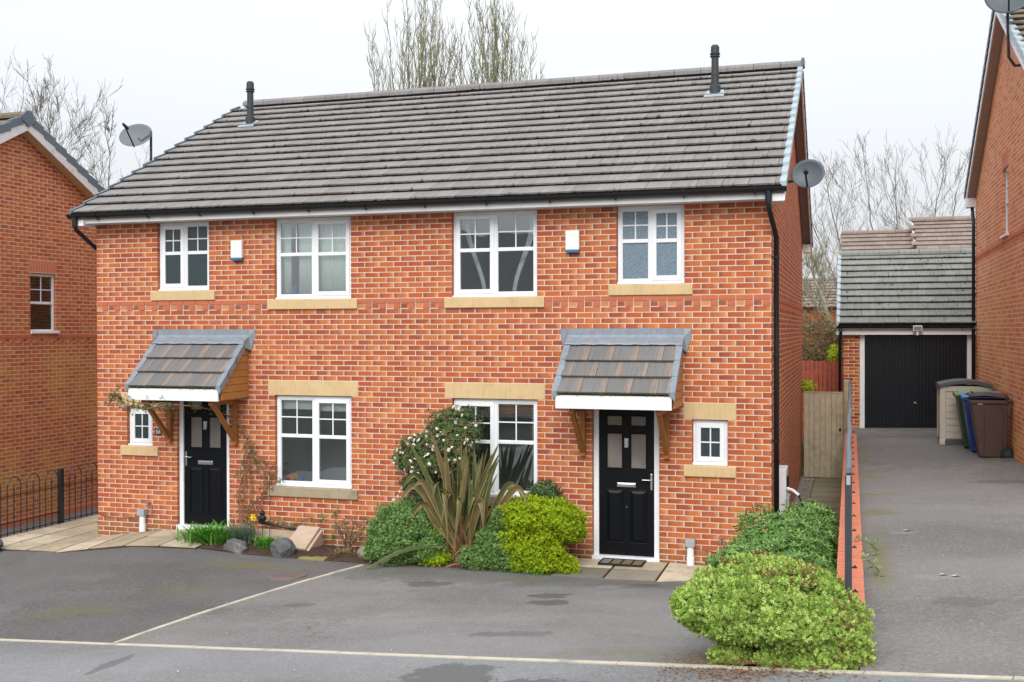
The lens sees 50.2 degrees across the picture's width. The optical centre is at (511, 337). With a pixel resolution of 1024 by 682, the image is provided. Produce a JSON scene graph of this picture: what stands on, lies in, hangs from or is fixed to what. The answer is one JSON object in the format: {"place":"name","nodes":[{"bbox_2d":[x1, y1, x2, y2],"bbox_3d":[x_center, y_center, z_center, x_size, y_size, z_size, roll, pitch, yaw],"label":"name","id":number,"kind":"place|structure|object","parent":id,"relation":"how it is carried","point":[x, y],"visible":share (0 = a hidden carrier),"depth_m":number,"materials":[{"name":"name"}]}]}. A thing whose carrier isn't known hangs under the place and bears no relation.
{"place":"outdoors","nodes":[
{"label":"outdoors","id":0,"kind":"place"},
{"bbox_2d":[2,507,96,537],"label":"side ground","id":1,"kind":"structure","parent":0,"point":[30,525],"depth_m":20.68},
{"bbox_2d":[0,110,105,528],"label":"detached house","id":2,"kind":"structure","parent":1,"relation":"on","point":[48,340],"depth_m":21.12,"materials":[{"name":"brick"}]},
{"bbox_2d":[30,273,59,333],"bbox_3d":[-9.087,-0.652,21.158,0.160,1.152,0.772,0,0,17],"label":"window","id":3,"kind":"structure","parent":2,"relation":"in","point":[41,285],"depth_m":21.18,"materials":[{"name":"plastic"}]},
{"bbox_2d":[0,514,205,552],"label":"path","id":4,"kind":"structure","parent":0,"point":[80,534],"depth_m":16.77,"materials":[{"name":"stone"}]},
{"bbox_2d":[0,463,97,537],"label":"bow top railing","id":5,"kind":"object","parent":4,"relation":"on","point":[60,495],"visible":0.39,"depth_m":18.75,"materials":[{"name":"metal"}]},
{"bbox_2d":[0,547,363,642],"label":"parking bay","id":6,"kind":"object","parent":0,"point":[113,595],"visible":0.94,"depth_m":14.10,"materials":[{"name":"grey asphalt"}]},
{"bbox_2d":[268,572,306,580],"bbox_3d":[-2.911,3.098,14.171,0.500,0.035,0.500,-3,-3,17],"label":"manhole cover","id":7,"kind":"object","parent":6,"relation":"on","point":[286,576],"visible":1,"depth_m":14.07,"materials":[{"name":"metal"}]},
{"bbox_2d":[199,537,501,568],"bbox_3d":[-1.819,2.999,15.261,5.260,0.147,0.930,0,0,17],"label":"front flower bed","id":8,"kind":"object","parent":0,"point":[321,551],"visible":0.3,"depth_m":15.32,"materials":[{"name":"soil"}]},
{"bbox_2d":[103,382,285,532],"bbox_3d":[-4.689,1.879,16.084,2.683,2.448,0.570,0,0,-7],"label":"climbing plant","id":9,"kind":"object","parent":8,"relation":"on","point":[143,408],"visible":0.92,"depth_m":16.26,"materials":[{"name":"brown plant"}]},
{"bbox_2d":[168,519,260,545],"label":"daylily clump","id":10,"kind":"object","parent":8,"relation":"on","point":[202,534],"visible":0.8,"depth_m":15.85,"materials":[{"name":"green plant"}]},
{"bbox_2d":[223,538,247,553],"bbox_3d":[-3.910,3.031,15.579,0.431,0.346,0.265,0,0,25],"label":"rock","id":11,"kind":"object","parent":8,"relation":"on","point":[237,546],"visible":0.66,"depth_m":15.48,"materials":[{"name":"stone"}]},
{"bbox_2d":[213,522,262,543],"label":"lavender plant","id":12,"kind":"object","parent":8,"relation":"on","point":[240,532],"visible":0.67,"depth_m":15.81,"materials":[{"name":"green plant"}]},
{"bbox_2d":[250,514,256,531],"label":"daffodil","id":13,"kind":"object","parent":8,"relation":"on","point":[252,517],"visible":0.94,"depth_m":15.99,"materials":[{"name":"yellow plant"}]},
{"bbox_2d":[258,482,269,536],"bbox_3d":[-3.657,2.583,16.099,0.162,0.920,0.116,0,0,-22],"label":"garden light","id":14,"kind":"object","parent":8,"relation":"on","point":[262,517],"visible":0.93,"depth_m":16.07,"materials":[{"name":"black paint"}]},
{"bbox_2d":[248,533,281,549],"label":"daylily clump","id":15,"kind":"object","parent":8,"relation":"on","point":[266,542],"visible":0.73,"depth_m":15.57,"materials":[{"name":"green plant"}]},
{"bbox_2d":[259,528,294,539],"bbox_3d":[-3.437,2.943,16.103,0.650,0.220,0.040,0,0,17],"label":"edging board","id":16,"kind":"object","parent":8,"relation":"on","point":[285,533],"visible":0.34,"depth_m":16.09,"materials":[{"name":"wood"}]},
{"bbox_2d":[257,517,296,529],"bbox_3d":[-3.460,2.737,16.077,0.642,0.177,0.044,0,0,17],"label":"garden hose","id":17,"kind":"object","parent":16,"relation":"on","point":[281,526],"visible":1,"depth_m":16.05,"materials":[{"name":"rubber"}]},
{"bbox_2d":[270,537,296,557],"bbox_3d":[-3.210,2.985,15.320,0.396,0.370,0.322,0,0,17],"label":"rock","id":18,"kind":"object","parent":8,"relation":"on","point":[283,547],"visible":0.9,"depth_m":15.21,"materials":[{"name":"stone"}]},
{"bbox_2d":[290,525,322,550],"bbox_3d":[-2.991,2.902,15.695,0.405,0.307,0.526,0,0,17],"label":"concrete slab","id":19,"kind":"object","parent":8,"relation":"on","point":[307,538],"depth_m":15.69,"materials":[{"name":"concrete"}]},
{"bbox_2d":[298,556,327,560],"bbox_3d":[-2.736,3.076,15.174,0.400,0.065,0.240,0,0,17],"label":"stepping slab","id":20,"kind":"object","parent":8,"relation":"on","point":[319,558],"depth_m":15.09,"materials":[{"name":"stone"}]},
{"bbox_2d":[331,547,356,555],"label":"grass tuft","id":21,"kind":"object","parent":8,"relation":"on","point":[347,550],"visible":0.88,"depth_m":15.25,"materials":[{"name":"brown plant"}]},
{"bbox_2d":[333,514,365,549],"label":"rose bush","id":22,"kind":"object","parent":8,"relation":"on","point":[351,534],"visible":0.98,"depth_m":15.46,"materials":[{"name":"brown plant"}]},
{"bbox_2d":[357,545,372,559],"bbox_3d":[-2.010,3.013,15.115,0.252,0.326,0.299,0,1,35],"label":"rock","id":23,"kind":"object","parent":8,"relation":"on","point":[360,551],"visible":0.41,"depth_m":15.00,"materials":[{"name":"stone"}]},
{"bbox_2d":[359,498,451,566],"bbox_3d":[-1.438,2.692,14.968,1.288,0.985,0.998,0,0,17],"label":"hebe bush","id":24,"kind":"object","parent":8,"relation":"on","point":[383,523],"visible":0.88,"depth_m":14.68,"materials":[{"name":"green plant"}]},
{"bbox_2d":[411,526,451,566],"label":"hebe bush","id":25,"kind":"object","parent":8,"relation":"on","point":[444,557],"visible":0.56,"depth_m":14.63,"materials":[{"name":"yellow plant"}]},
{"bbox_2d":[391,404,484,503],"bbox_3d":[-1.063,1.997,15.145,1.398,2.163,0.656,0,0,17],"label":"viburnum bush","id":26,"kind":"object","parent":8,"relation":"on","point":[452,431],"visible":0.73,"depth_m":15.00,"materials":[{"name":"green plant"}]},
{"bbox_2d":[366,428,527,568],"bbox_3d":[-0.861,2.229,14.612,2.276,2.074,0.635,0,0,10],"label":"flax plant","id":27,"kind":"object","parent":8,"relation":"on","point":[459,514],"visible":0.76,"depth_m":14.59,"materials":[{"name":"green plant"}]},
{"bbox_2d":[458,505,528,571],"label":"hebe bush","id":28,"kind":"object","parent":8,"relation":"on","point":[494,559],"visible":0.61,"depth_m":14.33,"materials":[{"name":"green plant"}]},
{"bbox_2d":[497,493,591,574],"bbox_3d":[0.406,2.576,14.290,1.242,1.088,0.916,0,0,17],"label":"hebe bush","id":29,"kind":"object","parent":8,"relation":"on","point":[551,533],"visible":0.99,"depth_m":14.06,"materials":[{"name":"yellow plant"}]},
{"bbox_2d":[527,478,567,514],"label":"holly bush","id":30,"kind":"object","parent":8,"relation":"on","point":[542,488],"visible":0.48,"depth_m":14.68,"materials":[{"name":"green plant"}]},
{"bbox_2d":[121,563,757,666],"bbox_3d":[-0.597,2.771,11.615,6.764,0.866,5.927,0,0,17],"label":"parking bay","id":31,"kind":"object","parent":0,"point":[401,609],"visible":0.87,"depth_m":11.38,"materials":[{"name":"grey asphalt"}]},
{"bbox_2d":[114,564,363,642],"bbox_3d":[-3.085,3.172,13.099,0.050,0.190,3.956,0,0,33],"label":"bay dividing strip","id":32,"kind":"object","parent":31,"relation":"on","point":[215,608],"visible":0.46,"depth_m":12.76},
{"bbox_2d":[526,568,550,574],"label":"weed clump","id":33,"kind":"object","parent":31,"relation":"on","point":[534,572],"visible":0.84,"depth_m":14.03,"materials":[{"name":"green plant"}]},
{"bbox_2d":[232,551,882,681],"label":"leaf litter","id":34,"kind":"object","parent":31,"relation":"on","point":[751,674],"visible":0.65,"depth_m":7.75,"materials":[{"name":"plant"}]},
{"bbox_2d":[0,0,991,277],"label":"sky","id":35,"kind":"structure","parent":0,"point":[902,70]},
{"bbox_2d":[0,641,1023,681],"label":"road","id":36,"kind":"structure","parent":0,"point":[39,662],"depth_m":9.37,"materials":[{"name":"asphalt"}]},
{"bbox_2d":[0,639,1023,680],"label":"kerb strip","id":37,"kind":"object","parent":36,"relation":"on","point":[1020,678],"visible":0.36,"depth_m":8.56,"materials":[{"name":"concrete"}]},
{"bbox_2d":[551,558,705,581],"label":"doorstep paving","id":38,"kind":"structure","parent":0,"point":[652,571],"depth_m":14.04,"materials":[{"name":"stone"}]},
{"bbox_2d":[598,558,645,566],"bbox_3d":[1.463,2.990,14.519,0.590,0.024,0.340,0,0,17],"label":"door mat","id":39,"kind":"object","parent":38,"relation":"on","point":[622,562],"depth_m":14.48,"materials":[{"name":"rubber"}]},
{"bbox_2d":[714,590,841,665],"bbox_3d":[2.693,2.627,10.875,1.200,0.778,6.586,0,0,17],"label":"bank flower bed","id":40,"kind":"object","parent":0,"point":[753,648],"visible":0.01,"depth_m":8.36,"materials":[{"name":"soil"}]},
{"bbox_2d":[705,643,756,665],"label":"hebe tuft","id":41,"kind":"object","parent":40,"relation":"on","point":[717,652],"visible":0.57,"depth_m":8.02,"materials":[{"name":"green plant"}]},
{"bbox_2d":[702,497,839,609],"bbox_3d":[2.725,2.356,11.248,1.587,1.194,4.655,0,0,17],"label":"laurel bush","id":42,"kind":"object","parent":40,"relation":"on","point":[813,544],"visible":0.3,"depth_m":11.53,"materials":[{"name":"green plant"}]},
{"bbox_2d":[751,645,792,667],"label":"hebe tuft","id":43,"kind":"object","parent":40,"relation":"on","point":[763,656],"visible":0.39,"depth_m":7.80,"materials":[{"name":"green plant"}]},
{"bbox_2d":[669,549,876,670],"bbox_3d":[1.952,2.045,8.252,1.524,0.780,1.414,0,0,17],"label":"hebe bush","id":44,"kind":"object","parent":40,"relation":"on","point":[752,612],"visible":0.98,"depth_m":7.89,"materials":[{"name":"green plant"}]},
{"bbox_2d":[785,651,835,669],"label":"hebe tuft","id":45,"kind":"object","parent":40,"relation":"on","point":[800,661],"visible":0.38,"depth_m":7.64,"materials":[{"name":"green plant"}]},
{"bbox_2d":[804,471,841,530],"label":"alley path","id":46,"kind":"structure","parent":0,"point":[827,491],"depth_m":20.18,"materials":[{"name":"stone"}]},
{"bbox_2d":[788,472,813,530],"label":"gravel","id":47,"kind":"structure","parent":46,"relation":"on","point":[804,488],"depth_m":20.60,"materials":[{"name":"gravel"}]},
{"bbox_2d":[844,380,848,439],"bbox_3d":[6.704,1.831,21.888,0.110,1.960,0.200,0,0,17],"label":"gate post","id":48,"kind":"object","parent":46,"relation":"on","point":[846,386],"visible":0.45,"depth_m":21.80,"materials":[{"name":"wood"}]},
{"bbox_2d":[804,391,842,479],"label":"garden gate","id":49,"kind":"structure","parent":48,"relation":"attached to","point":[818,409],"depth_m":22.03,"materials":[{"name":"wood"}]},
{"bbox_2d":[802,424,843,474],"bbox_3d":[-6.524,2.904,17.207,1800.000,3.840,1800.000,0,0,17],"label":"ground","id":50,"kind":"structure","parent":0,"point":[831,451],"depth_m":31.93,"materials":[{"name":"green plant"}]},
{"bbox_2d":[0,48,74,145],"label":"bare tree","id":51,"kind":"object","parent":50,"relation":"on","point":[23,95],"visible":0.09,"depth_m":36.27,"materials":[{"name":"grey plant"}]},
{"bbox_2d":[0,53,122,161],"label":"bare tree","id":52,"kind":"object","parent":50,"relation":"on","point":[49,110],"visible":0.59,"depth_m":32.19,"materials":[{"name":"brown plant"}]},
{"bbox_2d":[69,98,149,188],"bbox_3d":[-11.553,-1.607,31.327,5.914,10.401,4.725,0,0,-5],"label":"bare tree","id":53,"kind":"object","parent":50,"relation":"on","point":[106,127],"visible":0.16,"depth_m":30.83,"materials":[{"name":"grey plant"}]},
{"bbox_2d":[363,0,460,90],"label":"poplar tree","id":54,"kind":"object","parent":50,"relation":"on","point":[423,37],"visible":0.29,"depth_m":36.75,"materials":[{"name":"brown plant"}]},
{"bbox_2d":[66,44,812,565],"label":"semi detached house","id":55,"kind":"structure","parent":50,"relation":"on","point":[640,352],"depth_m":15.87,"materials":[{"name":"brick"}]},
{"bbox_2d":[101,509,147,531],"bbox_3d":[-6.067,2.827,17.006,0.862,0.345,0.117,0,0,17],"label":"vent pipe","id":56,"kind":"object","parent":55,"relation":"attached to","point":[142,513],"visible":1,"depth_m":16.86,"materials":[{"name":"plastic"}]},
{"bbox_2d":[119,123,151,160],"bbox_3d":[-6.450,-3.122,18.773,0.526,1.163,0.594,0,0,-25],"label":"satellite dish","id":57,"kind":"object","parent":55,"relation":"attached to","point":[134,135],"visible":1,"depth_m":18.90,"materials":[{"name":"grey"}]},
{"bbox_2d":[128,407,152,445],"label":"window","id":58,"kind":"structure","parent":55,"relation":"in","point":[141,433],"depth_m":17.02,"materials":[{"name":"plastic"}]},
{"bbox_2d":[155,428,161,434],"bbox_3d":[-5.457,1.455,16.856,0.114,0.103,0.011,0,0,17],"label":"house number plate","id":59,"kind":"object","parent":55,"relation":"attached to","point":[158,431],"visible":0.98,"depth_m":16.85,"materials":[{"name":"stone"}]},
{"bbox_2d":[158,222,209,290],"bbox_3d":[-5.011,-1.240,16.781,0.922,1.046,0.105,0,0,17],"label":"window","id":60,"kind":"structure","parent":55,"relation":"in","point":[184,247],"depth_m":16.77,"materials":[{"name":"plastic"}]},
{"bbox_2d":[184,401,226,524],"bbox_3d":[-4.685,1.872,16.696,0.750,1.979,0.101,0,0,17],"label":"front door","id":61,"kind":"structure","parent":55,"relation":"in","point":[205,437],"depth_m":16.71,"materials":[{"name":"black"}]},
{"bbox_2d":[231,240,243,260],"bbox_3d":[-4.123,-1.302,16.388,0.190,0.301,0.071,0,0,17],"label":"alarm box","id":62,"kind":"object","parent":55,"relation":"attached to","point":[237,250],"visible":1,"depth_m":16.35,"materials":[{"name":"plastic"}]},
{"bbox_2d":[264,516,295,530],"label":"ivy","id":63,"kind":"object","parent":55,"relation":"attached to","point":[282,520],"visible":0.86,"depth_m":16.17,"materials":[{"name":"green plant"}]},
{"bbox_2d":[282,223,291,293],"bbox_3d":[-3.378,-1.179,16.391,0.174,1.100,0.025,0,0,21],"label":"curtain","id":64,"kind":"object","parent":55,"relation":"hanging from","point":[286,269],"visible":1,"depth_m":16.39,"materials":[{"name":"fabric"}]},
{"bbox_2d":[287,472,299,479],"bbox_3d":[-3.280,2.085,16.424,0.190,0.121,0.187,0,0,17],"label":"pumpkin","id":65,"kind":"object","parent":55,"relation":"on","point":[294,476],"visible":1,"depth_m":16.36,"materials":[{"name":"orange"}]},
{"bbox_2d":[292,285,298,293],"bbox_3d":[-3.214,-0.706,16.361,0.182,0.153,0.078,0,0,17],"label":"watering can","id":66,"kind":"object","parent":55,"relation":"on","point":[294,290],"visible":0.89,"depth_m":16.35,"materials":[{"name":"metal"}]},
{"bbox_2d":[299,223,311,293],"bbox_3d":[-3.043,-1.179,16.274,0.284,1.100,0.014,0,0,17],"label":"curtain","id":67,"kind":"object","parent":55,"relation":"hanging from","point":[305,269],"visible":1,"depth_m":16.28,"materials":[{"name":"fabric"}]},
{"bbox_2d":[294,513,326,524],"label":"ivy","id":68,"kind":"object","parent":55,"relation":"attached to","point":[302,523],"visible":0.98,"depth_m":16.02,"materials":[{"name":"green plant"}]},
{"bbox_2d":[275,217,350,298],"bbox_3d":[-2.916,-1.164,16.131,1.260,1.196,0.105,0,0,17],"label":"window","id":69,"kind":"structure","parent":55,"relation":"in","point":[316,222],"depth_m":16.09,"materials":[{"name":"plastic"}]},
{"bbox_2d":[276,395,351,488],"bbox_3d":[-2.910,1.537,16.151,1.260,1.344,0.105,0,0,17],"label":"window","id":70,"kind":"structure","parent":55,"relation":"in","point":[316,400],"depth_m":16.11,"materials":[{"name":"plastic"}]},
{"bbox_2d":[283,400,345,411],"bbox_3d":[-2.882,0.981,16.222,1.160,0.220,0.006,0,0,17],"label":"roller blind","id":71,"kind":"object","parent":55,"relation":"attached to","point":[302,404],"visible":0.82,"depth_m":16.26,"materials":[{"name":"fabric"}]},
{"bbox_2d":[320,224,345,290],"bbox_3d":[-2.578,-1.179,16.119,0.583,1.100,0.017,0,0,17],"label":"curtain","id":72,"kind":"object","parent":55,"relation":"hanging from","point":[332,273],"visible":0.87,"depth_m":16.14,"materials":[{"name":"fabric"}]},
{"bbox_2d":[329,509,338,539],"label":"ivy","id":73,"kind":"object","parent":55,"relation":"attached to","point":[331,537],"visible":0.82,"depth_m":15.93,"materials":[{"name":"green plant"}]},
{"bbox_2d":[464,220,486,288],"bbox_3d":[-0.523,-1.169,15.625,0.359,1.120,0.032,0,0,17],"label":"curtain","id":74,"kind":"object","parent":55,"relation":"hanging from","point":[474,254],"visible":0.74,"depth_m":15.63,"materials":[{"name":"fabric"}]},
{"bbox_2d":[452,210,537,296],"bbox_3d":[-0.230,-1.163,15.298,1.260,1.196,0.105,0,0,17],"label":"window","id":75,"kind":"structure","parent":55,"relation":"in","point":[494,249],"depth_m":15.28,"materials":[{"name":"plastic"}]},
{"bbox_2d":[454,398,537,496],"bbox_3d":[-0.224,1.538,15.317,1.260,1.344,0.105,0,0,17],"label":"window","id":76,"kind":"structure","parent":55,"relation":"in","point":[494,440],"depth_m":15.30,"materials":[{"name":"plastic"}]},
{"bbox_2d":[461,404,533,454],"bbox_3d":[-0.205,1.266,15.384,1.150,0.752,0.036,0,0,17],"label":"venetian blind","id":77,"kind":"object","parent":55,"relation":"attached to","point":[532,414],"visible":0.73,"depth_m":15.33,"materials":[{"name":"plastic"}]},
{"bbox_2d":[512,215,532,290],"bbox_3d":[0.178,-1.169,15.407,0.378,1.120,0.032,0,0,17],"label":"curtain","id":78,"kind":"object","parent":55,"relation":"hanging from","point":[529,241],"visible":0.63,"depth_m":15.41,"materials":[{"name":"fabric"}]},
{"bbox_2d":[565,230,579,252],"bbox_3d":[0.824,-1.301,14.852,0.190,0.301,0.071,0,0,17],"label":"alarm box","id":79,"kind":"object","parent":55,"relation":"attached to","point":[572,241],"visible":1,"depth_m":14.82,"materials":[{"name":"plastic"}]},
{"bbox_2d":[599,409,653,556],"bbox_3d":[1.547,1.953,14.762,0.750,1.979,0.101,0,0,17],"label":"front door","id":80,"kind":"structure","parent":55,"relation":"in","point":[626,437],"depth_m":14.77,"materials":[{"name":"black wood"}]},
{"bbox_2d":[617,205,684,284],"bbox_3d":[1.865,-1.238,14.647,0.922,1.046,0.105,0,0,17],"label":"window","id":81,"kind":"structure","parent":55,"relation":"in","point":[651,243],"depth_m":14.63,"materials":[{"name":"plastic"}]},
{"bbox_2d":[685,538,713,565],"bbox_3d":[2.560,2.826,14.328,0.562,0.345,0.117,0,0,17],"label":"vent pipe","id":82,"kind":"object","parent":55,"relation":"attached to","point":[690,544],"visible":0.94,"depth_m":14.35,"materials":[{"name":"plastic"}]},
{"bbox_2d":[692,419,727,465],"bbox_3d":[2.623,1.388,14.432,0.472,0.594,0.105,0,0,17],"label":"window","id":83,"kind":"structure","parent":55,"relation":"in","point":[710,437],"depth_m":14.42,"materials":[{"name":"plastic"}]},
{"bbox_2d":[786,487,802,505],"bbox_3d":[3.898,2.392,15.048,0.227,0.653,0.119,0,0,5],"label":"charging lead","id":84,"kind":"object","parent":55,"relation":"attached to","point":[793,491],"visible":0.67,"depth_m":15.01,"materials":[{"name":"plastic"}]},
{"bbox_2d":[788,159,824,187],"bbox_3d":[3.767,-2.129,14.241,0.428,0.382,0.650,0,0,-25],"label":"satellite dish","id":85,"kind":"object","parent":55,"relation":"attached to","point":[807,173],"visible":0.99,"depth_m":14.22,"materials":[{"name":"metal"}]},
{"bbox_2d":[445,0,537,85],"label":"poplar tree","id":86,"kind":"object","parent":50,"relation":"on","point":[494,76],"visible":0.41,"depth_m":36.60,"materials":[{"name":"brown plant"}]},
{"bbox_2d":[508,28,544,80],"bbox_3d":[0.624,-3.332,35.840,1.871,13.709,1.436,0,0,17],"label":"poplar tree","id":87,"kind":"object","parent":50,"relation":"on","point":[525,78],"visible":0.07,"depth_m":35.82,"materials":[{"name":"brown plant"}]},
{"bbox_2d":[802,277,836,378],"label":"detached house","id":88,"kind":"structure","parent":50,"relation":"on","point":[830,300],"depth_m":53.02,"materials":[{"name":"brick"}]},
{"bbox_2d":[801,343,842,416],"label":"evergreen shrub","id":89,"kind":"object","parent":50,"relation":"on","point":[833,354],"visible":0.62,"depth_m":26.39,"materials":[{"name":"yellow plant"}]},
{"bbox_2d":[802,235,842,357],"bbox_3d":[9.063,-0.547,32.598,1.663,4.990,1.994,0,0,-16],"label":"bare tree","id":90,"kind":"object","parent":50,"relation":"on","point":[821,293],"visible":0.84,"depth_m":32.27,"materials":[{"name":"brown plant"}]},
{"bbox_2d":[802,361,842,437],"bbox_3d":[6.540,1.467,26.262,2.784,1.825,0.058,0,0,17],"label":"red fence","id":91,"kind":"object","parent":50,"relation":"on","point":[822,372],"visible":0.12,"depth_m":25.98,"materials":[{"name":"wood"}]},
{"bbox_2d":[802,287,859,467],"bbox_3d":[7.728,1.107,28.508,4.176,4.928,3.362,0,0,-20],"label":"bramble bush","id":92,"kind":"object","parent":50,"relation":"on","point":[813,328],"visible":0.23,"depth_m":28.09,"materials":[{"name":"brown plant"}]},
{"bbox_2d":[834,433,864,649],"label":"retaining wall","id":93,"kind":"structure","parent":50,"relation":"on","point":[857,576],"depth_m":10.90,"materials":[{"name":"brick"}]},
{"bbox_2d":[845,380,857,605],"bbox_3d":[4.574,1.512,14.732,0.099,1.309,13.977,0,0,17],"label":"railing","id":94,"kind":"object","parent":93,"relation":"on","point":[848,523],"visible":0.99,"depth_m":8.07,"materials":[{"name":"metal"}]},
{"bbox_2d":[802,123,975,324],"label":"bare tree","id":95,"kind":"object","parent":50,"relation":"on","point":[878,184],"visible":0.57,"depth_m":43.33,"materials":[{"name":"brown plant"}]},
{"bbox_2d":[836,248,976,442],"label":"garage","id":96,"kind":"structure","parent":50,"relation":"on","point":[887,300],"depth_m":23.41,"materials":[{"name":"tile"}]},
{"bbox_2d":[865,335,966,427],"bbox_3d":[8.542,0.944,23.155,2.030,2.008,0.098,0,0,17],"label":"garage door","id":97,"kind":"structure","parent":96,"relation":"in","point":[902,372],"depth_m":23.20,"materials":[{"name":"black metal"}]},
{"bbox_2d":[913,326,921,334],"bbox_3d":[8.493,-0.147,22.878,0.180,0.205,0.136,0,0,17],"label":"security light","id":98,"kind":"object","parent":96,"relation":"attached to","point":[917,329],"visible":1,"depth_m":22.82,"materials":[{"name":"plastic"}]},
{"bbox_2d":[841,215,975,254],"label":"detached house","id":99,"kind":"structure","parent":50,"relation":"on","point":[940,232],"depth_m":37.32,"materials":[{"name":"tile"}]},
{"bbox_2d":[854,428,1023,678],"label":"side driveway","id":100,"kind":"structure","parent":0,"point":[932,491],"depth_m":10.40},
{"bbox_2d":[854,535,881,553],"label":"ivy","id":101,"kind":"object","parent":100,"relation":"on","point":[867,541],"visible":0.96,"depth_m":10.54,"materials":[{"name":"green plant"}]},
{"bbox_2d":[853,550,884,576],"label":"ivy","id":102,"kind":"object","parent":100,"relation":"on","point":[877,570],"visible":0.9,"depth_m":9.74,"materials":[{"name":"green plant"}]},
{"bbox_2d":[936,378,992,444],"bbox_3d":[8.235,1.347,19.922,0.900,1.170,0.790,0,0,17],"label":"storage box","id":103,"kind":"object","parent":100,"relation":"on","point":[948,428],"visible":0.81,"depth_m":19.67,"materials":[{"name":"plastic"}]},
{"bbox_2d":[952,389,990,446],"bbox_3d":[8.083,1.415,19.101,0.676,1.027,0.540,0,0,17],"label":"wheelie bin","id":104,"kind":"object","parent":100,"relation":"on","point":[961,417],"visible":0.24,"depth_m":18.97,"materials":[{"name":"plastic"}]},
{"bbox_2d":[959,391,1004,451],"bbox_3d":[7.938,1.420,18.466,0.676,1.027,0.540,0,0,17],"label":"wheelie bin","id":105,"kind":"object","parent":100,"relation":"on","point":[968,422],"visible":0.2,"depth_m":18.33,"materials":[{"name":"plastic"}]},
{"bbox_2d":[966,391,1013,457],"bbox_3d":[7.739,1.407,17.690,0.676,1.065,0.540,0,0,17],"label":"wheelie bin","id":106,"kind":"object","parent":100,"relation":"on","point":[989,418],"visible":1,"depth_m":17.50,"materials":[{"name":"plastic"}]},
{"bbox_2d":[964,7,1023,465],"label":"detached house","id":107,"kind":"structure","parent":100,"relation":"on","point":[994,190],"depth_m":18.78,"materials":[{"name":"brick"}]},
{"bbox_2d":[984,0,1023,66],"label":"satellite dish","id":108,"kind":"object","parent":107,"relation":"attached to","point":[1007,7],"visible":0.99,"depth_m":16.40,"materials":[{"name":"metal"}]},
{"bbox_2d":[1000,168,1008,238],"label":"window","id":109,"kind":"structure","parent":107,"relation":"in","point":[1006,234],"depth_m":18.60,"materials":[{"name":"plastic"}]}
]}

